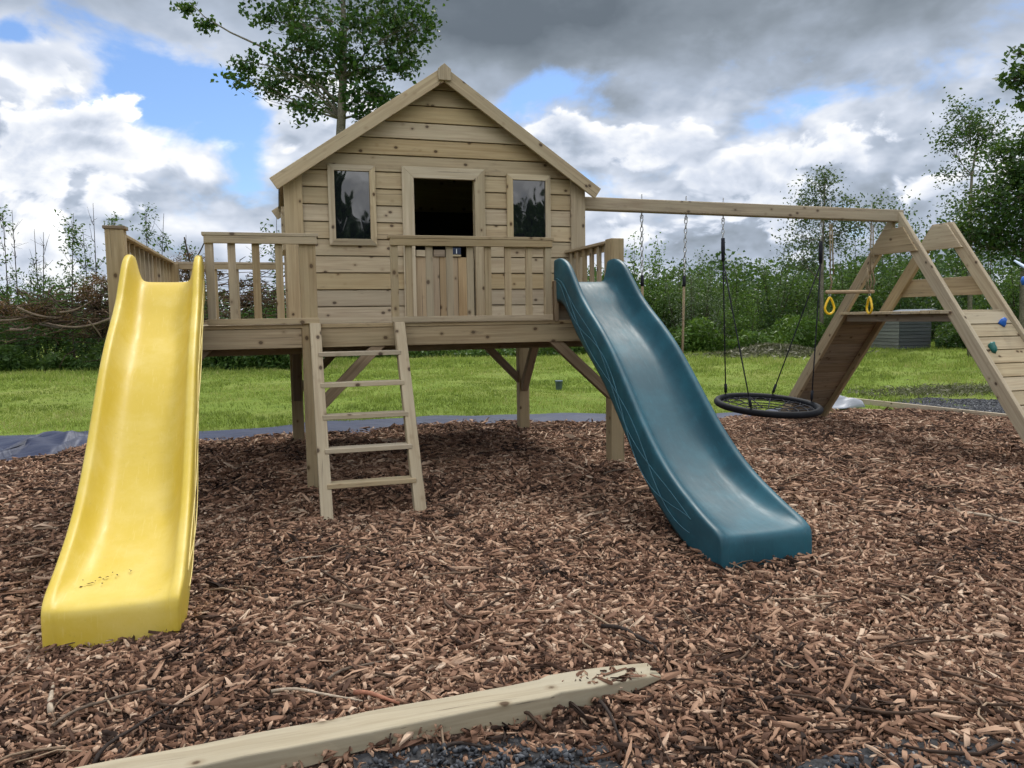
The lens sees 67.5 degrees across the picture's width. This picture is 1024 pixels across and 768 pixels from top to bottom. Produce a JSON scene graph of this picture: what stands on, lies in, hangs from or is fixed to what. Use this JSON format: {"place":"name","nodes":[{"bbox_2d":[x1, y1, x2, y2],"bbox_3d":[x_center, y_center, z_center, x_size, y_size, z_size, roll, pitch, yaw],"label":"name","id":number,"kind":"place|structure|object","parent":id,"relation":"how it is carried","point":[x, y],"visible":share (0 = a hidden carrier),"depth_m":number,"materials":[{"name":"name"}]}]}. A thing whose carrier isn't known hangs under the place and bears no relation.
{"place":"outdoors","nodes":[
{"label":"outdoors","id":0,"kind":"place"},
{"bbox_2d":[0,325,996,435],"bbox_3d":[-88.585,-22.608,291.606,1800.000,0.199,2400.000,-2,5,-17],"label":"ground","id":1,"kind":"structure","parent":0,"point":[270,409],"depth_m":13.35,"materials":[{"name":"plant"}]},
{"bbox_2d":[0,204,21,339],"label":"sapling","id":2,"kind":"object","parent":1,"relation":"on","point":[3,226],"visible":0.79,"depth_m":24.03,"materials":[{"name":"green plant"}]},
{"bbox_2d":[5,215,27,302],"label":"sapling","id":3,"kind":"object","parent":1,"relation":"on","point":[14,247],"visible":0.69,"depth_m":25.02,"materials":[{"name":"green plant"}]},
{"bbox_2d":[0,256,34,358],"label":"hedge shrub","id":4,"kind":"object","parent":1,"relation":"on","point":[2,279],"visible":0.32,"depth_m":24.03,"materials":[{"name":"green plant"}]},
{"bbox_2d":[28,231,41,340],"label":"sapling","id":5,"kind":"object","parent":1,"relation":"on","point":[36,268],"visible":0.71,"depth_m":24.99,"materials":[{"name":"green plant"}]},
{"bbox_2d":[0,263,79,357],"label":"hedge shrub","id":6,"kind":"object","parent":1,"relation":"on","point":[22,342],"visible":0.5,"depth_m":23.07,"materials":[{"name":"green plant"}]},
{"bbox_2d":[32,232,52,352],"bbox_3d":[-15.334,-2.790,25.153,0.676,4.332,0.713,-2,5,-17],"label":"sapling","id":7,"kind":"object","parent":1,"relation":"on","point":[43,244],"visible":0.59,"depth_m":25.02,"materials":[{"name":"green plant"}]},
{"bbox_2d":[0,430,88,460],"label":"weed membrane","id":8,"kind":"object","parent":1,"relation":"on","point":[43,443],"visible":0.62,"depth_m":7.58,"materials":[{"name":"fabric"}]},
{"bbox_2d":[0,273,96,360],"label":"hedge shrub","id":9,"kind":"object","parent":1,"relation":"on","point":[54,310],"visible":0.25,"depth_m":24.51,"materials":[{"name":"green plant"}]},
{"bbox_2d":[13,253,106,358],"bbox_3d":[-14.908,-2.523,26.161,3.922,3.800,4.372,-3,5,-25],"label":"hedge shrub","id":10,"kind":"object","parent":1,"relation":"on","point":[60,342],"visible":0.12,"depth_m":25.39,"materials":[{"name":"green plant"}]},
{"bbox_2d":[53,208,90,357],"bbox_3d":[-13.715,-3.041,24.089,0.970,4.960,1.033,-2,5,-17],"label":"sapling","id":11,"kind":"object","parent":1,"relation":"on","point":[75,232],"visible":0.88,"depth_m":23.98,"materials":[{"name":"green plant"}]},
{"bbox_2d":[42,263,108,357],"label":"hedge shrub","id":12,"kind":"object","parent":1,"relation":"on","point":[92,340],"visible":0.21,"depth_m":24.57,"materials":[{"name":"green plant"}]},
{"bbox_2d":[62,224,97,351],"bbox_3d":[-14.019,-2.921,25.104,0.757,4.602,0.976,1,5,18],"label":"sapling","id":13,"kind":"object","parent":1,"relation":"on","point":[87,260],"visible":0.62,"depth_m":25.01,"materials":[{"name":"green plant"}]},
{"bbox_2d":[78,209,105,346],"bbox_3d":[-13.145,-3.105,24.018,0.893,5.096,0.836,-5,7,-42],"label":"sapling","id":14,"kind":"object","parent":1,"relation":"on","point":[96,263],"visible":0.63,"depth_m":24.02,"materials":[{"name":"green plant"}]},
{"bbox_2d":[93,211,133,284],"bbox_3d":[-12.948,-3.117,24.972,0.942,4.980,1.191,1,5,25],"label":"sapling","id":15,"kind":"object","parent":1,"relation":"on","point":[115,219],"visible":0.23,"depth_m":24.85,"materials":[{"name":"green plant"}]},
{"bbox_2d":[0,256,285,367],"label":"brushwood","id":16,"kind":"object","parent":1,"relation":"on","point":[225,315],"visible":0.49,"depth_m":20.18,"materials":[{"name":"plant"}]},
{"bbox_2d":[0,313,35,321],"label":"branch","id":17,"kind":"object","parent":16,"relation":"on","point":[5,320],"visible":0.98,"depth_m":19.70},
{"bbox_2d":[0,296,38,318],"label":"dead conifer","id":18,"kind":"object","parent":16,"relation":"on","point":[8,311],"visible":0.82,"depth_m":20.47,"materials":[{"name":"brown plant"}]},
{"bbox_2d":[9,327,30,331],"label":"branch","id":19,"kind":"object","parent":16,"relation":"on","point":[17,330],"visible":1,"depth_m":19.55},
{"bbox_2d":[17,306,55,317],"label":"branch","id":20,"kind":"object","parent":16,"relation":"on","point":[24,310],"visible":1,"depth_m":19.71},
{"bbox_2d":[7,298,78,329],"bbox_3d":[-12.535,-1.804,20.398,1.257,0.956,1.696,3,6,37],"label":"dead conifer","id":21,"kind":"object","parent":16,"relation":"on","point":[39,313],"visible":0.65,"depth_m":20.30,"materials":[{"name":"brown plant"}]},
{"bbox_2d":[53,300,81,318],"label":"branch","id":22,"kind":"object","parent":16,"relation":"on","point":[65,309],"visible":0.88,"depth_m":19.77,"materials":[{"name":"brown plant"}]},
{"bbox_2d":[39,321,108,329],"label":"branch","id":23,"kind":"object","parent":16,"relation":"on","point":[50,326],"visible":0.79,"depth_m":19.79,"materials":[{"name":"brown plant"}]},
{"bbox_2d":[59,301,91,312],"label":"branch","id":24,"kind":"object","parent":16,"relation":"on","point":[71,310],"visible":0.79,"depth_m":19.74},
{"bbox_2d":[45,318,109,327],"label":"branch","id":25,"kind":"object","parent":16,"relation":"on","point":[96,323],"visible":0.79,"depth_m":19.64,"materials":[{"name":"wood"}]},
{"bbox_2d":[70,265,108,322],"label":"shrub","id":26,"kind":"object","parent":16,"relation":"on","point":[99,281],"visible":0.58,"depth_m":20.39,"materials":[{"name":"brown plant"}]},
{"bbox_2d":[70,314,109,341],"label":"dead conifer","id":27,"kind":"object","parent":16,"relation":"on","point":[104,331],"visible":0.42,"depth_m":20.47,"materials":[{"name":"brown plant"}]},
{"bbox_2d":[88,320,102,339],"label":"branch","id":28,"kind":"object","parent":16,"relation":"on","point":[89,321],"visible":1,"depth_m":19.47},
{"bbox_2d":[184,237,190,261],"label":"branch","id":29,"kind":"object","parent":16,"relation":"on","point":[187,249],"visible":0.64,"depth_m":20.27,"materials":[{"name":"brown plant"}]},
{"bbox_2d":[170,247,225,283],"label":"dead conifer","id":30,"kind":"object","parent":16,"relation":"on","point":[186,277],"visible":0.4,"depth_m":20.38,"materials":[{"name":"brown plant"}]},
{"bbox_2d":[218,277,269,311],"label":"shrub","id":31,"kind":"object","parent":16,"relation":"on","point":[247,294],"visible":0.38,"depth_m":20.46,"materials":[{"name":"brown plant"}]},
{"bbox_2d":[0,341,289,371],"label":"weeds","id":32,"kind":"object","parent":1,"relation":"on","point":[12,358],"visible":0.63,"depth_m":20.07,"materials":[{"name":"green plant"}]},
{"bbox_2d":[131,202,159,246],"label":"sapling","id":33,"kind":"object","parent":1,"relation":"on","point":[146,228],"visible":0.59,"depth_m":24.00,"materials":[{"name":"green plant"}]},
{"bbox_2d":[154,216,174,257],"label":"sapling","id":34,"kind":"object","parent":1,"relation":"on","point":[166,241],"visible":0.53,"depth_m":25.01,"materials":[{"name":"green plant"}]},
{"bbox_2d":[177,241,198,281],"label":"sapling","id":35,"kind":"object","parent":1,"relation":"on","point":[184,249],"visible":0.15,"depth_m":24.03,"materials":[{"name":"green plant"}]},
{"bbox_2d":[203,292,228,324],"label":"hedge shrub","id":36,"kind":"object","parent":1,"relation":"on","point":[221,305],"visible":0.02,"depth_m":25.88,"materials":[{"name":"green plant"}]},
{"bbox_2d":[223,280,285,318],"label":"hedge shrub","id":37,"kind":"object","parent":1,"relation":"on","point":[269,313],"visible":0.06,"depth_m":25.34,"materials":[{"name":"green plant"}]},
{"bbox_2d":[241,283,271,318],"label":"hedge shrub","id":38,"kind":"object","parent":1,"relation":"on","point":[250,316],"visible":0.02,"depth_m":24.91,"materials":[{"name":"green plant"}]},
{"bbox_2d":[247,244,268,289],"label":"sapling","id":39,"kind":"object","parent":1,"relation":"on","point":[262,256],"visible":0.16,"depth_m":25.06,"materials":[{"name":"green plant"}]},
{"bbox_2d":[260,218,285,317],"bbox_3d":[-7.316,-2.978,24.127,1.172,4.626,1.062,0,5,8],"label":"sapling","id":40,"kind":"object","parent":1,"relation":"on","point":[273,253],"visible":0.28,"depth_m":24.00,"materials":[{"name":"green plant"}]},
{"bbox_2d":[169,0,447,134],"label":"tall tree","id":41,"kind":"object","parent":1,"relation":"on","point":[376,96],"visible":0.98,"depth_m":27.58,"materials":[{"name":"green plant"}]},
{"bbox_2d":[302,347,586,358],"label":"weeds","id":42,"kind":"object","parent":1,"relation":"on","point":[509,352],"visible":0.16,"depth_m":25.75,"materials":[{"name":"green plant"}]},
{"bbox_2d":[199,408,780,441],"bbox_3d":[-0.102,0.478,9.156,8.496,0.136,1.614,-2,5,-14],"label":"weed membrane","id":43,"kind":"object","parent":1,"relation":"on","point":[343,425],"visible":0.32,"depth_m":9.10,"materials":[{"name":"fabric"}]},
{"bbox_2d":[0,243,1018,344],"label":"wood","id":44,"kind":"object","parent":1,"relation":"on","point":[750,277],"visible":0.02,"depth_m":45.31,"materials":[{"name":"green plant"}]},
{"bbox_2d":[555,380,562,389],"bbox_3d":[0.860,0.022,14.053,0.144,0.172,0.144,-2,5,-17],"label":"tub","id":45,"kind":"object","parent":1,"relation":"on","point":[558,383],"visible":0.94,"depth_m":14.00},
{"bbox_2d":[576,262,638,349],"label":"hedge shrub","id":46,"kind":"object","parent":1,"relation":"on","point":[596,275],"depth_m":27.81,"materials":[{"name":"green plant"}]},
{"bbox_2d":[602,231,689,328],"bbox_3d":[4.689,-3.551,29.918,4.395,4.580,4.940,-4,6,-35],"label":"hedge shrub","id":47,"kind":"object","parent":1,"relation":"on","point":[654,263],"visible":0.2,"depth_m":29.42,"materials":[{"name":"green plant"}]},
{"bbox_2d":[631,264,723,334],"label":"hedge shrub","id":48,"kind":"object","parent":1,"relation":"on","point":[662,300],"visible":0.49,"depth_m":28.54,"materials":[{"name":"green plant"}]},
{"bbox_2d":[644,245,725,330],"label":"hedge shrub","id":49,"kind":"object","parent":1,"relation":"on","point":[694,274],"visible":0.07,"depth_m":32.12,"materials":[{"name":"green plant"}]},
{"bbox_2d":[657,267,734,339],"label":"willow shrub","id":50,"kind":"object","parent":1,"relation":"on","point":[691,294],"visible":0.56,"depth_m":27.18,"materials":[{"name":"green plant"}]},
{"bbox_2d":[666,257,760,332],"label":"hedge shrub","id":51,"kind":"object","parent":1,"relation":"on","point":[716,296],"visible":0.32,"depth_m":29.56,"materials":[{"name":"green plant"}]},
{"bbox_2d":[708,284,770,338],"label":"hedge shrub","id":52,"kind":"object","parent":1,"relation":"on","point":[746,316],"visible":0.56,"depth_m":27.97,"materials":[{"name":"green plant"}]},
{"bbox_2d":[669,313,826,352],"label":"weeds","id":53,"kind":"object","parent":1,"relation":"on","point":[804,334],"visible":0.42,"depth_m":25.91,"materials":[{"name":"green plant"}]},
{"bbox_2d":[713,241,806,335],"bbox_3d":[9.727,-3.608,31.053,5.575,4.179,5.001,-4,6,-36],"label":"hedge shrub","id":54,"kind":"object","parent":1,"relation":"on","point":[774,314],"visible":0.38,"depth_m":30.56,"materials":[{"name":"green plant"}]},
{"bbox_2d":[684,341,881,359],"bbox_3d":[8.294,-1.106,24.425,7.914,0.550,5.163,-6,7,-44],"label":"clippings heap","id":55,"kind":"object","parent":1,"relation":"on","point":[778,349],"visible":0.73,"depth_m":23.54,"materials":[{"name":"plant"}]},
{"bbox_2d":[743,257,837,330],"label":"hedge shrub","id":56,"kind":"object","parent":1,"relation":"on","point":[795,301],"visible":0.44,"depth_m":31.68,"materials":[{"name":"green plant"}]},
{"bbox_2d":[802,296,841,327],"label":"hedge shrub","id":57,"kind":"object","parent":1,"relation":"on","point":[827,318],"visible":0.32,"depth_m":27.80,"materials":[{"name":"green plant"}]},
{"bbox_2d":[832,395,864,408],"bbox_3d":[4.618,0.221,10.950,0.544,0.192,0.570,-2,5,-17],"label":"crumpled sheet","id":58,"kind":"object","parent":1,"relation":"on","point":[842,402],"visible":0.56,"depth_m":10.77,"materials":[{"name":"grey plastic"}]},
{"bbox_2d":[759,162,938,329],"bbox_3d":[11.581,-4.516,27.259,5.692,6.577,3.460,-2,5,-17],"label":"birch tree","id":59,"kind":"object","parent":1,"relation":"on","point":[823,180],"visible":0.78,"depth_m":26.97,"materials":[{"name":"green plant"}]},
{"bbox_2d":[792,220,912,314],"bbox_3d":[14.426,-4.395,32.814,5.380,5.411,5.998,3,6,37],"label":"hedge shrub","id":60,"kind":"object","parent":1,"relation":"on","point":[842,270],"visible":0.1,"depth_m":32.47,"materials":[{"name":"green plant"}]},
{"bbox_2d":[799,257,936,338],"bbox_3d":[14.481,-3.413,31.764,4.945,3.584,5.951,-5,7,-43],"label":"hedge shrub","id":61,"kind":"object","parent":1,"relation":"on","point":[862,303],"visible":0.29,"depth_m":31.28,"materials":[{"name":"green plant"}]},
{"bbox_2d":[817,196,958,331],"bbox_3d":[16.364,-5.015,33.541,6.385,6.533,7.118,-3,5,-21],"label":"hedge shrub","id":62,"kind":"object","parent":1,"relation":"on","point":[893,270],"visible":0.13,"depth_m":33.36,"materials":[{"name":"green plant"}]},
{"bbox_2d":[870,309,936,348],"bbox_3d":[13.542,-1.933,26.796,1.566,1.340,1.594,-2,5,-17],"label":"wooden hut","id":63,"kind":"object","parent":1,"relation":"on","point":[906,335],"visible":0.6,"depth_m":26.24,"materials":[{"name":"wood"}]},
{"bbox_2d":[847,397,1006,416],"bbox_3d":[5.831,0.374,9.629,0.040,0.075,4.000,-3,5,-26],"label":"edging board","id":64,"kind":"object","parent":1,"relation":"on","point":[894,404],"visible":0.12,"depth_m":10.28,"materials":[{"name":"brown wood"}]},
{"bbox_2d":[872,218,984,335],"bbox_3d":[18.276,-4.860,33.991,6.565,6.030,5.889,-4,6,-36],"label":"hedge shrub","id":65,"kind":"object","parent":1,"relation":"on","point":[922,277],"visible":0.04,"depth_m":33.61,"materials":[{"name":"green plant"}]},
{"bbox_2d":[897,268,977,341],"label":"hedge shrub","id":66,"kind":"object","parent":1,"relation":"on","point":[932,332],"visible":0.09,"depth_m":31.16,"materials":[{"name":"green plant"}]},
{"bbox_2d":[934,322,966,348],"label":"weeds","id":67,"kind":"object","parent":1,"relation":"on","point":[946,334],"visible":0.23,"depth_m":25.90,"materials":[{"name":"green plant"}]},
{"bbox_2d":[894,203,1019,341],"bbox_3d":[18.729,-4.426,29.453,7.761,5.914,6.962,0,5,9],"label":"hedge shrub","id":68,"kind":"object","parent":1,"relation":"on","point":[963,296],"visible":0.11,"depth_m":29.76,"materials":[{"name":"green plant"}]},
{"bbox_2d":[917,125,1023,327],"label":"broad tree","id":69,"kind":"object","parent":1,"relation":"on","point":[1001,210],"visible":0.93,"depth_m":17.94,"materials":[{"name":"green plant"}]},
{"bbox_2d":[920,87,1022,356],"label":"birch tree","id":70,"kind":"object","parent":1,"relation":"on","point":[976,126],"visible":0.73,"depth_m":21.94,"materials":[{"name":"green plant"}]},
{"bbox_2d":[948,254,1019,344],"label":"hedge shrub","id":71,"kind":"object","parent":1,"relation":"on","point":[1010,299],"visible":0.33,"depth_m":25.01,"materials":[{"name":"green plant"}]},
{"bbox_2d":[991,265,1019,317],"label":"hedge shrub","id":72,"kind":"object","parent":1,"relation":"on","point":[1017,272],"visible":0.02,"depth_m":24.67,"materials":[{"name":"green plant"}]},
{"bbox_2d":[992,43,1023,112],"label":"overhanging tree","id":73,"kind":"object","parent":1,"relation":"on","point":[1016,77],"visible":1,"depth_m":10.98,"materials":[{"name":"green plant"}]},
{"bbox_2d":[1014,260,1023,284],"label":"blue pole","id":74,"kind":"object","parent":1,"relation":"on","point":[1022,266],"visible":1,"depth_m":9.17,"materials":[{"name":"plastic"}]},
{"bbox_2d":[0,407,1023,767],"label":"bark ground","id":75,"kind":"structure","parent":0,"point":[530,739],"depth_m":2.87,"materials":[{"name":"wood"}]},
{"bbox_2d":[47,685,54,715],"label":"stick","id":76,"kind":"object","parent":75,"relation":"on","point":[50,707],"visible":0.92,"depth_m":2.40,"materials":[{"name":"wood"}]},
{"bbox_2d":[52,687,154,726],"bbox_3d":[-1.281,1.004,2.409,0.038,0.023,0.302,4,7,43],"label":"stick","id":77,"kind":"object","parent":75,"relation":"on","point":[58,721],"visible":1,"depth_m":2.39,"materials":[{"name":"wood"}]},
{"bbox_2d":[41,254,204,652],"bbox_3d":[-1.900,0.089,4.013,0.528,1.698,2.478,-2,5,-17],"label":"wavy slide","id":78,"kind":"object","parent":75,"relation":"on","point":[134,507],"visible":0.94,"depth_m":3.67,"materials":[{"name":"yellow plastic"}]},
{"bbox_2d":[91,707,170,763],"bbox_3d":[-1.117,1.022,2.243,0.040,0.021,0.304,1,5,16],"label":"stick","id":79,"kind":"object","parent":75,"relation":"on","point":[102,750],"visible":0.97,"depth_m":2.22,"materials":[{"name":"wood"}]},
{"bbox_2d":[285,555,322,563],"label":"stick","id":80,"kind":"object","parent":75,"relation":"on","point":[288,561],"visible":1,"depth_m":3.83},
{"bbox_2d":[271,687,362,701],"bbox_3d":[-0.613,0.978,2.418,0.301,0.030,0.028,0,5,6],"label":"stick","id":81,"kind":"object","parent":75,"relation":"on","point":[303,690],"visible":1,"depth_m":2.42,"materials":[{"name":"wood"}]},
{"bbox_2d":[327,658,394,679],"bbox_3d":[-0.517,0.968,2.622,0.266,0.030,0.028,-6,7,-44],"label":"stick","id":82,"kind":"object","parent":75,"relation":"on","point":[331,676],"visible":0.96,"depth_m":2.60,"materials":[{"name":"wood"}]},
{"bbox_2d":[102,225,623,487],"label":"raised deck","id":83,"kind":"structure","parent":75,"relation":"on","point":[528,335],"depth_m":5.59,"materials":[{"name":"brown wood"}]},
{"bbox_2d":[270,63,600,322],"bbox_3d":[-0.839,-1.677,7.409,2.844,2.146,1.974,-2,5,-17],"label":"playhouse","id":84,"kind":"object","parent":83,"relation":"on","point":[443,150],"visible":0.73,"depth_m":6.55,"materials":[{"name":"brown wood"}]},
{"bbox_2d":[281,207,285,255],"bbox_3d":[-2.069,-1.378,6.963,0.043,0.375,0.600,-2,5,-17],"label":"window","id":85,"kind":"structure","parent":84,"relation":"in","point":[282,208],"depth_m":6.68,"materials":[{"name":"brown wood"}]},
{"bbox_2d":[327,164,376,245],"bbox_3d":[-1.325,-1.486,6.374,0.390,0.660,0.035,-2,5,-17],"label":"window","id":86,"kind":"structure","parent":84,"relation":"in","point":[351,188],"depth_m":6.37,"materials":[{"name":"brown wood"}]},
{"bbox_2d":[415,248,466,315],"bbox_3d":[-0.579,-0.876,6.677,0.526,0.610,0.058,-2,5,-17],"label":"door","id":87,"kind":"structure","parent":84,"relation":"in","point":[439,259],"depth_m":6.66,"materials":[{"name":"brown wood"}]},
{"bbox_2d":[506,174,550,247],"bbox_3d":[0.153,-1.537,6.820,0.408,0.640,0.035,-2,5,-17],"label":"window","id":88,"kind":"structure","parent":84,"relation":"in","point":[528,196],"depth_m":6.82,"materials":[{"name":"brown wood"}]},
{"bbox_2d":[75,663,660,767],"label":"timber edging beam","id":89,"kind":"object","parent":75,"relation":"on","point":[304,744],"visible":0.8,"depth_m":2.21,"materials":[{"name":"wood"}]},
{"bbox_2d":[309,322,426,520],"bbox_3d":[-0.971,0.207,5.098,0.663,1.225,0.876,-2,5,-17],"label":"ladder","id":90,"kind":"object","parent":75,"relation":"on","point":[413,478],"visible":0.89,"depth_m":5.03,"materials":[{"name":"brown wood"}]},
{"bbox_2d":[353,690,399,703],"bbox_3d":[-0.424,0.980,2.407,0.174,0.022,0.019,1,5,24],"label":"stick","id":91,"kind":"object","parent":75,"relation":"on","point":[369,693],"visible":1,"depth_m":2.41,"materials":[{"name":"wood"}]},
{"bbox_2d":[0,418,1023,767],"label":"twigs","id":92,"kind":"object","parent":75,"relation":"on","point":[752,764],"visible":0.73,"depth_m":3.26,"materials":[{"name":"wood"}]},
{"bbox_2d":[598,699,629,764],"bbox_3d":[0.302,1.010,2.232,0.021,0.040,0.308,-2,5,-9],"label":"stick","id":93,"kind":"object","parent":75,"relation":"on","point":[604,706],"visible":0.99,"depth_m":2.27,"materials":[{"name":"wood"}]},
{"bbox_2d":[601,624,659,652],"bbox_3d":[0.441,0.927,2.826,0.043,0.028,0.294,-5,6,-38],"label":"stick","id":94,"kind":"object","parent":75,"relation":"on","point":[625,629],"visible":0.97,"depth_m":2.85,"materials":[{"name":"wood"}]},
{"bbox_2d":[554,258,811,568],"bbox_3d":[0.887,-0.025,4.853,0.560,1.698,2.478,-2,5,-17],"label":"wavy slide","id":95,"kind":"object","parent":75,"relation":"on","point":[720,501],"visible":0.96,"depth_m":4.58,"materials":[{"name":"blue plastic"}]},
{"bbox_2d":[585,194,1023,442],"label":"swing frame","id":96,"kind":"object","parent":75,"relation":"on","point":[993,340],"visible":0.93,"depth_m":7.49,"materials":[{"name":"brown wood"}]},
{"bbox_2d":[640,216,687,353],"bbox_3d":[1.440,-0.717,7.281,0.493,1.728,0.170,-2,5,-11],"label":"plank swing","id":97,"kind":"object","parent":96,"relation":"hanging from","point":[683,296],"visible":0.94,"depth_m":7.29,"materials":[{"name":"fabric"}]},
{"bbox_2d":[714,219,823,418],"bbox_3d":[2.540,-0.652,7.524,1.079,1.885,1.026,-2,5,-17],"label":"basket swing","id":98,"kind":"object","parent":96,"relation":"hanging from","point":[816,409],"visible":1,"depth_m":7.58,"materials":[{"name":"black rubber"}]},
{"bbox_2d":[824,224,875,314],"bbox_3d":[3.374,-1.137,7.620,0.557,0.894,0.130,-2,5,-17],"label":"trapeze","id":99,"kind":"object","parent":96,"relation":"hanging from","point":[867,290],"visible":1,"depth_m":7.65,"materials":[{"name":"plastic"}]},
{"bbox_2d":[962,511,1019,522],"bbox_3d":[2.798,0.782,4.467,0.029,0.035,0.356,-3,6,-27],"label":"stick","id":100,"kind":"object","parent":75,"relation":"on","point":[983,515],"visible":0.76,"depth_m":4.50,"materials":[{"name":"wood"}]},
{"bbox_2d":[0,0,1023,320],"label":"sky","id":101,"kind":"structure","parent":0,"point":[107,106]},
{"bbox_2d":[353,730,1021,767],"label":"gravel path","id":102,"kind":"structure","parent":0,"point":[396,762],"depth_m":2.13,"materials":[{"name":"gravel"}]},
{"bbox_2d":[367,739,1020,767],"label":"gravel","id":103,"kind":"structure","parent":102,"relation":"on","point":[554,754],"depth_m":2.11,"materials":[{"name":"gravel"}]},
{"bbox_2d":[446,741,502,749],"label":"stick","id":104,"kind":"object","parent":103,"relation":"on","point":[451,744],"visible":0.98,"depth_m":2.19,"materials":[{"name":"wood"}]},
{"bbox_2d":[841,379,993,399],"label":"dead grass","id":105,"kind":"structure","parent":0,"point":[949,390],"depth_m":12.43,"materials":[{"name":"plant"}]},
{"bbox_2d":[894,397,1005,413],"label":"gravel","id":106,"kind":"structure","parent":0,"point":[990,405],"depth_m":11.11,"materials":[{"name":"gravel"}]}
]}

